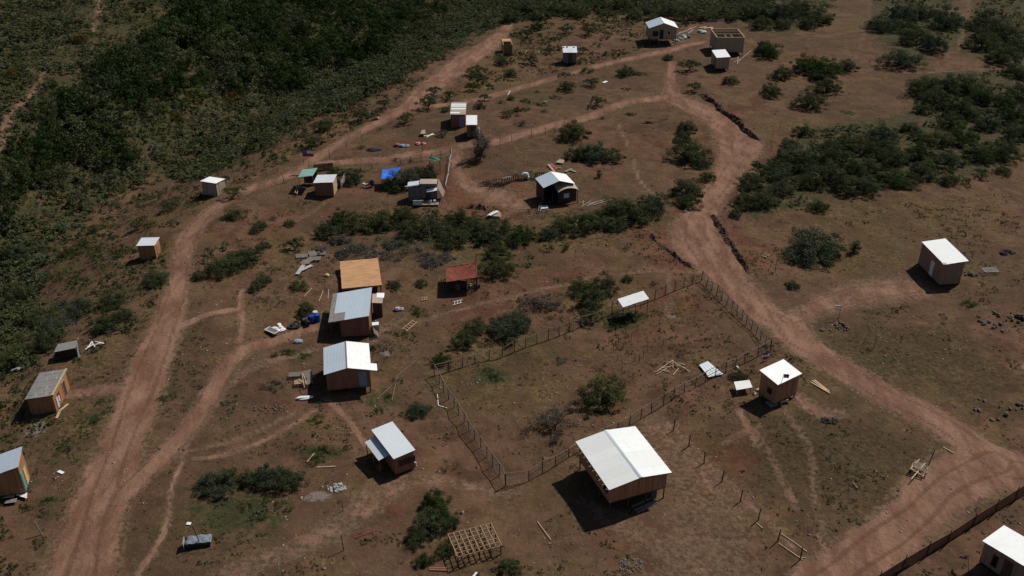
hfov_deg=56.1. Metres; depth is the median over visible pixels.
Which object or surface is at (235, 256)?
shrub
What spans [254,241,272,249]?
shrub
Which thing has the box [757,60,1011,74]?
footpath
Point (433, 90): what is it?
open tree
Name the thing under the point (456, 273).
shed
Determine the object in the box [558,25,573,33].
open tree
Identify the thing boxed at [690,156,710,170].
shrub
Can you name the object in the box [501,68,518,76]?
shrub
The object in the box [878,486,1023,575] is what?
board fence
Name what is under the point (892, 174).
shrub
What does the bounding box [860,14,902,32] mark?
shrub
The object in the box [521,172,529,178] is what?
white cloth
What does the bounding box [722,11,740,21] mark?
shrub
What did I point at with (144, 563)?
dirt track
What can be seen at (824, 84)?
shrub
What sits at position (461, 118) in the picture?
door
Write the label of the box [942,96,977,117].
shrub
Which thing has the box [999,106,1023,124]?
shrub
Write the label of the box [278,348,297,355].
shrub
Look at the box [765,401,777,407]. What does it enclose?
step box
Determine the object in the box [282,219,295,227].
shrub
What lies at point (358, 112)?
open tree
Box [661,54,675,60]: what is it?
shrub
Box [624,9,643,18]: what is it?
shrub
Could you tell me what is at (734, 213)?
shrub
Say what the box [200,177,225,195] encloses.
shed
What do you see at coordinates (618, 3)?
shrub
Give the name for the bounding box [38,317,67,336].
shrub
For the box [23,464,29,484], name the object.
door
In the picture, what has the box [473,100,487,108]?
shrub
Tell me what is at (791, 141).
shrub
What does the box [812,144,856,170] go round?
shrub
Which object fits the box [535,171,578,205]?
house
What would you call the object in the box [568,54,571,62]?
door
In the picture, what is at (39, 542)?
shrub
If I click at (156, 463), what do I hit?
dirt track
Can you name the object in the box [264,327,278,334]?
white basin
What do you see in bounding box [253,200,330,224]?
footpath
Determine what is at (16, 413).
scrub
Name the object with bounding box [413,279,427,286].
shrub
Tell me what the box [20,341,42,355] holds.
shrub
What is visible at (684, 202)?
shrub
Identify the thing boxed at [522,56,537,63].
open tree
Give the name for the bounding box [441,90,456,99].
open tree
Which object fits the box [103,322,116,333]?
shrub
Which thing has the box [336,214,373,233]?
shrub
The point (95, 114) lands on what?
tree
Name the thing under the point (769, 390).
window
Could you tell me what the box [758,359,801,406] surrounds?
hut
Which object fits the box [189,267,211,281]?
shrub
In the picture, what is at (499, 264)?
shrub
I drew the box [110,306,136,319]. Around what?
shrub
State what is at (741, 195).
shrub
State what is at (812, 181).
shrub
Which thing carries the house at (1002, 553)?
on the ground at (956, 378)
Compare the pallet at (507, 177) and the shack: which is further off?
the pallet at (507, 177)
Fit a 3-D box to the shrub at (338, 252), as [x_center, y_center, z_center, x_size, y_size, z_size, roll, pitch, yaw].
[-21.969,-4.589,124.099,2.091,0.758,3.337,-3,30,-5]
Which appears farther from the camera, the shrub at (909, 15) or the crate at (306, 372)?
the shrub at (909, 15)
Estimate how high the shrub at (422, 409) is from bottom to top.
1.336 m
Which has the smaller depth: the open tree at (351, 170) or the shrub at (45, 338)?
the shrub at (45, 338)
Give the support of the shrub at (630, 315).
on the ground at (956, 378)
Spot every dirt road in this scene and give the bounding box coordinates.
[32,22,517,575]
[315,93,664,165]
[404,40,707,112]
[658,57,1023,498]
[780,445,1016,575]
[784,272,942,323]
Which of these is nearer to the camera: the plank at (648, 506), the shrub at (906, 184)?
the plank at (648, 506)
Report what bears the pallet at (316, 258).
on the ground at (956, 378)
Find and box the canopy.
[611,289,648,321]
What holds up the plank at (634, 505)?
on the ground at (956, 378)
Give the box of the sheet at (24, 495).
[16,493,26,497]
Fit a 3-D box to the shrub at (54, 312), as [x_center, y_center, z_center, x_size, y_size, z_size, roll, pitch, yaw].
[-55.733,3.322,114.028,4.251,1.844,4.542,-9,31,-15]
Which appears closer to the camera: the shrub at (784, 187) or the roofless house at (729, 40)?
the shrub at (784, 187)
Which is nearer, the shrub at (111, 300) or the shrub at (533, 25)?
the shrub at (111, 300)
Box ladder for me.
[402,320,417,330]
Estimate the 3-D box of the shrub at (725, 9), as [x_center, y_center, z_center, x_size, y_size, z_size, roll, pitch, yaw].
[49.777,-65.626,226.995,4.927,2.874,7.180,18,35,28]
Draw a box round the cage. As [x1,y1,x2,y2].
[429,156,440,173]
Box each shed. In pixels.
[136,237,160,259]
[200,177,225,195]
[313,174,337,196]
[446,255,479,292]
[450,102,466,127]
[466,115,476,137]
[501,39,512,54]
[562,46,576,64]
[711,49,729,70]
[918,238,967,285]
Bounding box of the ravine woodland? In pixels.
[0,0,449,222]
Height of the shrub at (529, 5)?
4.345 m
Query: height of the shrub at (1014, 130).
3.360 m
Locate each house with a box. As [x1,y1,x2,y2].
[0,447,30,496]
[24,368,69,414]
[323,341,376,393]
[328,287,383,336]
[365,421,415,474]
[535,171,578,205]
[574,426,671,513]
[645,17,677,44]
[709,29,744,54]
[979,525,1023,575]
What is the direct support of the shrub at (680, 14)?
on the ground at (956, 378)
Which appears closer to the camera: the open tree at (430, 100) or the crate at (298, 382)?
the crate at (298, 382)
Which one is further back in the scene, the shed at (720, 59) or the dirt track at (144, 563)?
the shed at (720, 59)
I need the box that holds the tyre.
[291,321,300,328]
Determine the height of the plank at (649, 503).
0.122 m
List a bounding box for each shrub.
[0,243,31,265]
[0,282,36,305]
[0,344,34,368]
[19,504,34,512]
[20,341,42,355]
[24,308,58,326]
[24,329,66,352]
[30,536,46,549]
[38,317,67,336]
[39,495,57,506]
[53,439,74,455]
[54,250,66,259]
[54,299,67,307]
[60,314,77,325]
[62,245,75,255]
[62,297,94,317]
[67,268,84,278]
[83,223,102,233]
[86,416,99,426]
[89,312,119,335]
[98,290,125,312]
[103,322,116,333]
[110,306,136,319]
[133,269,170,288]
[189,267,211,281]
[191,470,237,498]
[199,256,238,279]
[214,466,242,487]
[220,209,247,221]
[220,253,250,274]
[229,245,264,268]
[232,468,263,488]
[237,500,253,512]
[243,462,284,489]
[247,280,262,292]
[248,226,260,234]
[252,220,268,230]
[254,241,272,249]
[254,273,272,286]
[258,378,284,391]
[260,493,276,505]
[263,463,310,490]
[271,500,283,511]
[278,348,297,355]
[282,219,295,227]
[282,506,294,513]
[290,279,308,290]
[298,301,314,318]
[305,454,325,466]
[307,414,323,425]
[311,221,341,241]
[311,246,328,254]
[312,445,336,453]
[314,117,334,132]
[326,166,342,175]
[328,206,355,227]
[328,234,353,244]
[333,249,349,259]
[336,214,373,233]
[337,241,377,260]
[344,172,361,186]
[359,249,389,258]
[360,209,398,234]
[381,236,397,249]
[381,239,424,260]
[382,176,400,192]
[387,279,401,289]
[389,167,427,191]
[391,206,419,227]
[396,331,406,338]
[399,400,432,419]
[400,219,425,240]
[402,531,424,549]
[407,505,446,541]
[409,305,430,317]
[411,213,450,238]
[411,552,435,568]
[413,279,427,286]
[414,164,437,178]
[414,252,438,260]
[418,487,452,515]
[419,255,444,267]
[426,170,439,178]
[427,506,462,534]
[428,224,471,249]
[428,352,452,366]
[434,251,456,261]
[434,539,457,559]
[439,105,449,112]
[441,205,479,228]
[449,329,478,349]
[456,315,491,337]
[457,217,489,236]
[472,227,502,246]
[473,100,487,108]
[477,252,521,275]
[482,241,512,262]
[483,216,514,237]
[485,311,528,344]
[487,372,498,382]
[493,57,509,65]
[494,557,523,575]
[498,7,522,21]
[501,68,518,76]
[503,224,537,246]
[503,558,519,569]
[505,0,548,13]
[506,95,514,100]
[508,311,531,330]
[512,106,521,111]
[512,300,534,311]
[513,120,530,127]
[517,295,563,310]
[524,404,578,444]
[530,10,545,18]
[530,20,544,29]
[532,224,561,240]
[539,0,569,16]
[539,302,565,311]
[550,118,592,141]
[550,216,578,239]
[556,81,575,89]
[556,356,568,365]
[557,72,574,77]
[559,2,594,18]
[560,277,598,295]
[563,144,595,161]
[570,232,579,238]
[573,210,602,235]
[573,282,607,313]
[574,372,627,411]
[575,140,606,164]
[578,67,594,73]
[581,0,612,7]
[588,274,621,296]
[595,147,626,161]
[595,216,620,232]
[596,194,642,220]
[605,218,628,231]
[605,318,627,330]
[612,310,639,324]
[613,0,633,10]
[615,64,635,77]
[615,202,661,225]
[621,274,632,282]
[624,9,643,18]
[632,311,645,317]
[639,3,659,15]
[641,194,669,216]
[644,13,655,21]
[656,1,684,16]
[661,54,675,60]
[665,137,714,164]
[667,176,705,199]
[672,192,703,209]
[675,4,700,22]
[675,129,690,144]
[676,119,697,133]
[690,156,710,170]
[693,8,718,21]
[699,171,716,182]
[711,4,732,15]
[721,75,739,84]
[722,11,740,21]
[727,368,751,380]
[728,191,753,203]
[728,207,741,219]
[734,0,769,18]
[734,201,751,211]
[735,172,767,191]
[741,188,781,209]
[747,15,773,29]
[752,161,761,168]
[753,41,783,58]
[756,40,770,51]
[757,0,802,22]
[758,82,783,98]
[760,160,799,181]
[765,179,795,195]
[766,63,794,80]
[770,144,818,171]
[775,18,793,28]
[779,228,847,268]
[781,137,798,147]
[784,278,800,290]
[785,0,816,14]
[788,52,825,73]
[789,90,830,107]
[790,162,809,175]
[791,122,817,136]
[792,171,825,192]
[798,18,817,29]
[799,8,835,22]
[799,148,825,167]
[804,74,843,94]
[805,56,845,79]
[805,69,825,80]
[805,198,832,211]
[806,160,849,184]
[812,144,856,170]
[816,138,840,150]
[831,177,862,194]
[834,58,860,71]
[834,133,876,154]
[840,160,863,176]
[849,175,884,195]
[853,158,882,174]
[858,122,899,143]
[859,143,888,160]
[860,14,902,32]
[869,143,912,168]
[874,137,901,150]
[874,167,912,187]
[875,48,927,66]
[888,2,918,25]
[892,177,920,190]
[895,21,917,32]
[896,24,931,45]
[896,141,938,162]
[898,121,922,134]
[901,4,934,19]
[904,161,940,181]
[905,75,941,96]
[906,130,926,140]
[911,103,933,115]
[918,31,949,53]
[918,85,953,107]
[919,127,957,147]
[920,156,943,169]
[922,73,970,95]
[926,5,965,31]
[928,148,965,168]
[931,111,967,129]
[933,170,963,186]
[939,71,995,93]
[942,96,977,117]
[948,125,979,145]
[958,299,980,307]
[959,28,1005,50]
[961,142,1003,164]
[962,7,1005,29]
[962,109,983,120]
[967,85,1001,105]
[974,113,1000,132]
[976,17,1023,41]
[980,42,1023,66]
[981,38,1008,53]
[983,90,1022,110]
[986,138,1023,162]
[992,164,1011,174]
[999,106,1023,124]
[1001,120,1023,141]
[1002,64,1023,78]
[1002,81,1023,99]
[1005,33,1023,55]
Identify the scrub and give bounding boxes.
[0,0,774,371]
[0,13,689,575]
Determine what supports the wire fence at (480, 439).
on the ground at (956, 378)
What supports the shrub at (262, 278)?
on the ground at (956, 378)
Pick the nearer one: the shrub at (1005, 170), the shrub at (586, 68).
the shrub at (1005, 170)
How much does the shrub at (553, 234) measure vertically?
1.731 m
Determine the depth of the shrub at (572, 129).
157.83 m
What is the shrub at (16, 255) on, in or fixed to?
on the ground at (956, 378)
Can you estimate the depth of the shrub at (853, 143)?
151.20 m
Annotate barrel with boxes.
[301,316,308,323]
[304,318,310,325]
[309,314,314,322]
[314,313,320,321]
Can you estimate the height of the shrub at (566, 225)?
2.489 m
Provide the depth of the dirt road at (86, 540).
96.33 m
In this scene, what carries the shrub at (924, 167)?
on the ground at (956, 378)
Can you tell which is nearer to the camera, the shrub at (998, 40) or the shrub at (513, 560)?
the shrub at (513, 560)
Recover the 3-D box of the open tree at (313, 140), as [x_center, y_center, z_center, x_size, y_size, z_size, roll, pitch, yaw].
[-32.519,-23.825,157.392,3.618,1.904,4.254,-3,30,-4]
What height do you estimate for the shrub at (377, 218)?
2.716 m
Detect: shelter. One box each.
[53,340,79,362]
[298,168,317,191]
[381,168,401,184]
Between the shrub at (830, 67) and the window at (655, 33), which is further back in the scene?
the window at (655, 33)
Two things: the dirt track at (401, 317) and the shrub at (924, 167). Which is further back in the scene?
the shrub at (924, 167)
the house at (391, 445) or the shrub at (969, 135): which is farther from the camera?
the shrub at (969, 135)
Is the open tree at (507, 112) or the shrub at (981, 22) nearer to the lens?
the open tree at (507, 112)
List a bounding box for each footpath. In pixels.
[0,67,50,165]
[64,380,127,399]
[86,0,106,34]
[232,288,250,344]
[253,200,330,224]
[319,396,370,450]
[379,472,520,498]
[407,295,517,328]
[510,274,595,298]
[572,496,700,575]
[603,268,701,277]
[616,123,630,148]
[630,158,655,195]
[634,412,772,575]
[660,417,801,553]
[662,272,676,316]
[715,422,766,449]
[734,407,758,449]
[752,428,800,504]
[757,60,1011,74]
[772,476,803,516]
[777,399,831,536]
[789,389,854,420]
[810,527,830,551]
[852,0,872,63]
[956,0,972,50]
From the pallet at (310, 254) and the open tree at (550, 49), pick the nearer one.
the pallet at (310, 254)
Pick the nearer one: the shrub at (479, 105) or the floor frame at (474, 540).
the floor frame at (474, 540)
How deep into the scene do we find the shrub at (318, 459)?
88.14 m
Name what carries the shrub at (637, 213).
on the ground at (956, 378)
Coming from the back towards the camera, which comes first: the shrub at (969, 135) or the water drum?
the shrub at (969, 135)
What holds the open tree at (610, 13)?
on the ground at (956, 378)
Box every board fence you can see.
[313,163,332,171]
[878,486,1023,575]
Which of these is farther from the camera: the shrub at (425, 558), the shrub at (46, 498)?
the shrub at (46, 498)
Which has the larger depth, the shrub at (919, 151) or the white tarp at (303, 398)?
the shrub at (919, 151)
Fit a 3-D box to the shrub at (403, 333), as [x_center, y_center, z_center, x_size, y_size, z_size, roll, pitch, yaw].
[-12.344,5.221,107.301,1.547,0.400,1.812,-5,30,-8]
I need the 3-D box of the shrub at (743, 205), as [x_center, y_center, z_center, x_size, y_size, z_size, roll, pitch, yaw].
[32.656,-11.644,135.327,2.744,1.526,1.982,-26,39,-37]
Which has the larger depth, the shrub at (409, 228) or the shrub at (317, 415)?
the shrub at (409, 228)
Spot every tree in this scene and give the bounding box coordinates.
[3,68,20,78]
[69,34,89,43]
[80,104,113,120]
[126,219,143,229]
[153,101,171,112]
[158,196,181,208]
[164,23,189,40]
[169,111,184,121]
[188,85,207,97]
[221,186,246,196]
[222,91,241,100]
[244,131,275,149]
[262,51,289,64]
[282,236,303,249]
[302,41,327,60]
[303,136,324,146]
[319,25,332,33]
[338,113,351,120]
[338,168,366,180]
[351,108,369,120]
[363,10,386,22]
[376,99,390,107]
[397,112,413,122]
[414,96,436,108]
[425,86,441,94]
[435,130,446,134]
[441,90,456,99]
[465,65,488,75]
[465,81,480,89]
[468,71,487,83]
[469,127,491,160]
[479,93,490,99]
[500,110,513,116]
[520,28,535,36]
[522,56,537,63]
[543,46,555,52]
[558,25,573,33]
[578,46,589,51]
[578,309,601,322]
[579,27,596,34]
[581,78,599,85]
[589,95,606,105]
[596,11,616,20]
[597,170,602,177]
[677,59,702,69]
[686,81,702,90]
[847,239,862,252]
[974,168,993,177]
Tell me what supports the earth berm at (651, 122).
on the ground at (956, 378)
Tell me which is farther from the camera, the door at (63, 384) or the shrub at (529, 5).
the shrub at (529, 5)
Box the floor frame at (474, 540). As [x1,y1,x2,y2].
[448,523,501,566]
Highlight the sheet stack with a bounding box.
[486,211,500,216]
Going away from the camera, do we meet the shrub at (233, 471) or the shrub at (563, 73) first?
the shrub at (233, 471)
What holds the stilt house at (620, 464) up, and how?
on the ground at (956, 378)
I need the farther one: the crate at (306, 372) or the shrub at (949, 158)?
the shrub at (949, 158)
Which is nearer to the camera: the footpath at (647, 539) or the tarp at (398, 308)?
the footpath at (647, 539)
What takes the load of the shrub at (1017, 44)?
on the ground at (956, 378)
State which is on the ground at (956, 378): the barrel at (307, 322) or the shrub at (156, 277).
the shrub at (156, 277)
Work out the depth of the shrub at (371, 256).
123.51 m
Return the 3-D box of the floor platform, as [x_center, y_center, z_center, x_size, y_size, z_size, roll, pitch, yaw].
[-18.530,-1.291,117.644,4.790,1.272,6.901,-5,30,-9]
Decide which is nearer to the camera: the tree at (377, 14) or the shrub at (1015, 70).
the shrub at (1015, 70)
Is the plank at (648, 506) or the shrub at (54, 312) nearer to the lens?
the plank at (648, 506)
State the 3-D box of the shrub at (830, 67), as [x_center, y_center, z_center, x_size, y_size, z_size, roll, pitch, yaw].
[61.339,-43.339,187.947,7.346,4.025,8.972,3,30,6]
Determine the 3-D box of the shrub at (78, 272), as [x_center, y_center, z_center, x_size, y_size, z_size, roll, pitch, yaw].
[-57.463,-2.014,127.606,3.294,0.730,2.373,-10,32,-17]
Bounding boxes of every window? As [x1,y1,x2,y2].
[563,193,568,198]
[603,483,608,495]
[652,31,658,36]
[767,386,771,394]
[990,554,999,568]
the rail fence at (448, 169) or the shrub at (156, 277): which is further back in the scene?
the rail fence at (448, 169)
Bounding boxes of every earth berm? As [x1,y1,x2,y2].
[465,204,487,210]
[636,117,669,123]
[648,233,694,269]
[697,93,761,139]
[710,214,751,273]
[799,375,807,383]
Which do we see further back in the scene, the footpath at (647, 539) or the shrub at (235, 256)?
the shrub at (235, 256)
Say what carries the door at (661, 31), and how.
in the house at (660, 28)
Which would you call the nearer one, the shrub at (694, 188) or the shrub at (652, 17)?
the shrub at (694, 188)
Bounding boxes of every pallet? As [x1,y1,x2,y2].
[296,253,307,257]
[302,257,313,262]
[308,250,316,256]
[308,256,320,260]
[502,176,511,182]
[513,173,521,180]
[910,462,925,476]
[914,460,927,473]
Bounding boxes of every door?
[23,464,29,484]
[61,379,67,396]
[218,181,222,193]
[358,371,367,386]
[425,187,430,197]
[459,116,463,126]
[470,126,474,136]
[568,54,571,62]
[660,30,663,38]
[928,260,934,276]
[999,558,1014,575]
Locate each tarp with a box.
[296,396,312,400]
[393,307,403,310]
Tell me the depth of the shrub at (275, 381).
98.15 m
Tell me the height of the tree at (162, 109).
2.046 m
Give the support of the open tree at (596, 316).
on the ground at (956, 378)
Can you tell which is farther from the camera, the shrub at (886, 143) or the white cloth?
the shrub at (886, 143)
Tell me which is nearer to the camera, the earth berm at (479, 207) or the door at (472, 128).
the earth berm at (479, 207)
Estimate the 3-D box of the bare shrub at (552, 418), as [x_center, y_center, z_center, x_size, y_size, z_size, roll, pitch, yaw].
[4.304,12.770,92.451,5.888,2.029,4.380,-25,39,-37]
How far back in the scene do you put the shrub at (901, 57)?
191.17 m
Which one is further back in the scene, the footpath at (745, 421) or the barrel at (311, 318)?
the barrel at (311, 318)
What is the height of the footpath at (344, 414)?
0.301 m
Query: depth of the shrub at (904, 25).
213.82 m
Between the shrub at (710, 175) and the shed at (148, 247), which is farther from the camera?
the shrub at (710, 175)
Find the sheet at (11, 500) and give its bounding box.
[4,498,16,503]
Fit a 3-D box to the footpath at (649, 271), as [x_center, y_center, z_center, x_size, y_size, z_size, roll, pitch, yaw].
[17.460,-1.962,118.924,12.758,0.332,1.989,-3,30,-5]
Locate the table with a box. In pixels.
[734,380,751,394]
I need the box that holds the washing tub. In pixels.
[372,320,378,331]
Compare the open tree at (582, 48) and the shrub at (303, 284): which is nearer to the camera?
the shrub at (303, 284)
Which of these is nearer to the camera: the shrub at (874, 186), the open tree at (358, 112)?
the shrub at (874, 186)
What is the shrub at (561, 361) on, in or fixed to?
on the ground at (956, 378)
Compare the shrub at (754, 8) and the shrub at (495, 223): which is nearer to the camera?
the shrub at (495, 223)
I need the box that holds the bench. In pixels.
[779,399,788,405]
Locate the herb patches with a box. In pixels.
[0,201,1023,575]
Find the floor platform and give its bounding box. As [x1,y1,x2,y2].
[340,258,381,291]
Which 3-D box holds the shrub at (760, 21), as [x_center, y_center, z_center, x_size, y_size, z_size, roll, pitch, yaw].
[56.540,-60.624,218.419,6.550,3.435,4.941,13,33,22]
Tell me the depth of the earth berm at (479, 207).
135.11 m
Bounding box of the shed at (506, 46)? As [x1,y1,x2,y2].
[501,39,512,54]
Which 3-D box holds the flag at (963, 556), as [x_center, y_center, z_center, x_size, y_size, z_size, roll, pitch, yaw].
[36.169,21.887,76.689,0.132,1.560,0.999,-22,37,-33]
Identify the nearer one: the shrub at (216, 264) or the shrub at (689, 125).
the shrub at (216, 264)
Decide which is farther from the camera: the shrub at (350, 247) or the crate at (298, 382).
the shrub at (350, 247)
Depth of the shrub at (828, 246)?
123.34 m
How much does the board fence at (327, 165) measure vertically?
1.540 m
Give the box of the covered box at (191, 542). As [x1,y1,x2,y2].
[182,534,211,549]
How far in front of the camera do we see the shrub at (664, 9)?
227.12 m
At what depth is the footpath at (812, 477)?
86.74 m
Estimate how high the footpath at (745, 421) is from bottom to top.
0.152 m
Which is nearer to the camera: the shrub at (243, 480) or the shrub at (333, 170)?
the shrub at (243, 480)
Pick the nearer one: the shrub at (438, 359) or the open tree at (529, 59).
the shrub at (438, 359)
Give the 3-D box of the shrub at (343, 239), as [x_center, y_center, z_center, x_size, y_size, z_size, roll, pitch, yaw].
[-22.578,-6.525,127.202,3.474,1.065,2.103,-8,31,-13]
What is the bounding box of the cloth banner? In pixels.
[762,352,770,361]
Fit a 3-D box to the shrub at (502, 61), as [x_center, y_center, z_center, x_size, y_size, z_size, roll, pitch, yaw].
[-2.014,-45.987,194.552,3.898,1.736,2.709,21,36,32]
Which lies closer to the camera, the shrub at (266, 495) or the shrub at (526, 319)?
the shrub at (266, 495)
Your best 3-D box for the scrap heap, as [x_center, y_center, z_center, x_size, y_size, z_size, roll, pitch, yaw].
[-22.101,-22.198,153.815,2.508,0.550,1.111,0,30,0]
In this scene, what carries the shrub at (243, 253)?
on the ground at (956, 378)
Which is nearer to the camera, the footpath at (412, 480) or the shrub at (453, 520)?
the shrub at (453, 520)
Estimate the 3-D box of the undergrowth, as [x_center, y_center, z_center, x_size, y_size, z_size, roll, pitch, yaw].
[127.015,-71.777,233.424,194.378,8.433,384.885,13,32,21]
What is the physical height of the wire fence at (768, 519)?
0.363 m
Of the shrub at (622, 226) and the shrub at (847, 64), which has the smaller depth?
the shrub at (622, 226)
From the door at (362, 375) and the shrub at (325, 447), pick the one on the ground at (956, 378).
the shrub at (325, 447)
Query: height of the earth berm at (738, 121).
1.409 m
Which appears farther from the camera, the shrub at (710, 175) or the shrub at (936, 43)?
the shrub at (936, 43)
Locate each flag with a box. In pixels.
[302,151,313,163]
[778,374,788,385]
[959,554,968,571]
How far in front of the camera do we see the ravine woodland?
197.53 m
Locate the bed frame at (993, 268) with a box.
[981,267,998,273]
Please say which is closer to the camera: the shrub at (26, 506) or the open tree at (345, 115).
the shrub at (26, 506)
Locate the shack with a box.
[405,178,448,204]
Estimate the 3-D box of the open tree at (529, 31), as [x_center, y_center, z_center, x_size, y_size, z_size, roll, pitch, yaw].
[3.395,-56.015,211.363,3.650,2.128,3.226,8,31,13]
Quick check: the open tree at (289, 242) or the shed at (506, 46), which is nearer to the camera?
the open tree at (289, 242)
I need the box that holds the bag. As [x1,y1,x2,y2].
[293,339,302,343]
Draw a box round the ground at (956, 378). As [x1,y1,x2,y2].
[0,0,1023,575]
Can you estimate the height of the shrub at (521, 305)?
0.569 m
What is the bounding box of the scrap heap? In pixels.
[367,147,381,150]
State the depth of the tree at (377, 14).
239.94 m
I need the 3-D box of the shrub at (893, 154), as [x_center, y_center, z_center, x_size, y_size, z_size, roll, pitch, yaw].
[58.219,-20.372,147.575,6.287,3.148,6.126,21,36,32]
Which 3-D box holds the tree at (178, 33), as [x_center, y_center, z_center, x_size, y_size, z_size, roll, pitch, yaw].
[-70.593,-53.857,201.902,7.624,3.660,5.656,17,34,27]
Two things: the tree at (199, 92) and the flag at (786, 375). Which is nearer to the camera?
the flag at (786, 375)
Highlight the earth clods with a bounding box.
[0,117,1023,572]
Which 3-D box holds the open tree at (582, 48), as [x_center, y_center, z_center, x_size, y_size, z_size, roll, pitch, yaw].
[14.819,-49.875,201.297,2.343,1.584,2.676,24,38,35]
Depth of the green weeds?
102.72 m
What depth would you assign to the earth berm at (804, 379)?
98.75 m
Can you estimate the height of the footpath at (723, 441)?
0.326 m
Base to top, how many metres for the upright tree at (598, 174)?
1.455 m
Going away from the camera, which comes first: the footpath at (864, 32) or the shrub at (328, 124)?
the shrub at (328, 124)
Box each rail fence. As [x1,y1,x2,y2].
[400,149,450,161]
[445,149,451,189]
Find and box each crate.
[288,372,299,378]
[294,379,303,386]
[300,370,311,378]
[303,374,314,380]
[304,378,312,387]
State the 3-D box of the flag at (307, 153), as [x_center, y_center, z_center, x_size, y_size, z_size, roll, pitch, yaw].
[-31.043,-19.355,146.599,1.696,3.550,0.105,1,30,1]
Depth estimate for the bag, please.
105.40 m
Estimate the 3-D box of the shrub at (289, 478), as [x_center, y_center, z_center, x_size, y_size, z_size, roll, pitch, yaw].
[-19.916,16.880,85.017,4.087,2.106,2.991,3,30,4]
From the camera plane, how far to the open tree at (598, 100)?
172.10 m
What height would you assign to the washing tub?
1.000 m
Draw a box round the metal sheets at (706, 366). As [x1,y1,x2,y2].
[700,361,722,376]
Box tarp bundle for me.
[697,30,706,33]
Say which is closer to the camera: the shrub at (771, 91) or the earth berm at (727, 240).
the earth berm at (727, 240)
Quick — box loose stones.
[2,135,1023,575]
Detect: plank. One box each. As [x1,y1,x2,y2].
[295,265,304,273]
[298,264,312,270]
[429,567,447,568]
[632,497,651,506]
[634,500,656,510]
[637,501,657,512]
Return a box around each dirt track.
[115,322,328,505]
[129,443,192,575]
[173,306,235,329]
[186,410,297,452]
[189,406,319,461]
[218,480,411,575]
[220,346,321,394]
[366,310,413,344]
[442,149,539,212]
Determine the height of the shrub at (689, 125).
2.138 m
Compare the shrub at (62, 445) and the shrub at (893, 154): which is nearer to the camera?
the shrub at (62, 445)
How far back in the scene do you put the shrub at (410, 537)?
78.75 m
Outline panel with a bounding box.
[340,173,344,186]
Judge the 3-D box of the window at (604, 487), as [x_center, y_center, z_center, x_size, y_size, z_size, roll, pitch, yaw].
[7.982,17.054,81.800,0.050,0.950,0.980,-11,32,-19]
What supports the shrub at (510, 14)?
on the ground at (956, 378)
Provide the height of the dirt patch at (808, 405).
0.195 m
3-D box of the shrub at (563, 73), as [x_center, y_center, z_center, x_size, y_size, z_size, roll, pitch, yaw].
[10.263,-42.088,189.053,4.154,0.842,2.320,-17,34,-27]
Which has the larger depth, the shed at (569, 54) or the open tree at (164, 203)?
the shed at (569, 54)
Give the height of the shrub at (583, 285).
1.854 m
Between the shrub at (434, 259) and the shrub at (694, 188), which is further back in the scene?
the shrub at (694, 188)
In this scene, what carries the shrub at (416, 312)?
on the ground at (956, 378)
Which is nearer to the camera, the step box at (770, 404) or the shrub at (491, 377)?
the step box at (770, 404)
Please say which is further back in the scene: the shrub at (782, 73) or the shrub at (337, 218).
the shrub at (782, 73)
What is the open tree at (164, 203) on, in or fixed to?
on the ground at (956, 378)
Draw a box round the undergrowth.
[201,0,1023,278]
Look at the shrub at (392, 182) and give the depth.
141.39 m
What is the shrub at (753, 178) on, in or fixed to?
on the ground at (956, 378)
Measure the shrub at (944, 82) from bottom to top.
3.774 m
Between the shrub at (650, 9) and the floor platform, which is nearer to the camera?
the floor platform
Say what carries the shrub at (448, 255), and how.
on the ground at (956, 378)
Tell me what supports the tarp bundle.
on the ground at (956, 378)
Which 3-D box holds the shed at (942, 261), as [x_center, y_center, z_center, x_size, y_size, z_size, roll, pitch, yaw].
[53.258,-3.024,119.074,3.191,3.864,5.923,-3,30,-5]
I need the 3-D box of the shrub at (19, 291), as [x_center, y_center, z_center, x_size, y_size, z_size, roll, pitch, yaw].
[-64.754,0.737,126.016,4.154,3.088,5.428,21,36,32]
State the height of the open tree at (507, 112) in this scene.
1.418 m
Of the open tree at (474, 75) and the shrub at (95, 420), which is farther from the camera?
the open tree at (474, 75)
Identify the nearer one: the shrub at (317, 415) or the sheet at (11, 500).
the sheet at (11, 500)
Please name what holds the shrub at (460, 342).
on the ground at (956, 378)
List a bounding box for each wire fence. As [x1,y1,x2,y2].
[433,273,701,372]
[433,363,504,482]
[505,340,771,485]
[701,271,771,350]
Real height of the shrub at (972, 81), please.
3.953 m
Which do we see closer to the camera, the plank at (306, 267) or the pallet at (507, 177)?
the plank at (306, 267)
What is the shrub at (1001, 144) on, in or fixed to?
on the ground at (956, 378)
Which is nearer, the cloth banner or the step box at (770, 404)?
the step box at (770, 404)
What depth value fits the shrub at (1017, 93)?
175.69 m
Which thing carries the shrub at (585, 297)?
on the ground at (956, 378)
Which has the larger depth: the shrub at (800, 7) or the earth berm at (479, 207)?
the shrub at (800, 7)
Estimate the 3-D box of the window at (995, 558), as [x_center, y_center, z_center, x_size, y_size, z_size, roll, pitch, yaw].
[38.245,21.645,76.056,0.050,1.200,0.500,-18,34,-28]
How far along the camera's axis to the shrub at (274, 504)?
82.83 m
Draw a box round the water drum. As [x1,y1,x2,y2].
[370,179,374,185]
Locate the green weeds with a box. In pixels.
[0,12,1020,575]
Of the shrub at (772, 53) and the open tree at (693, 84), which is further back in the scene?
the shrub at (772, 53)

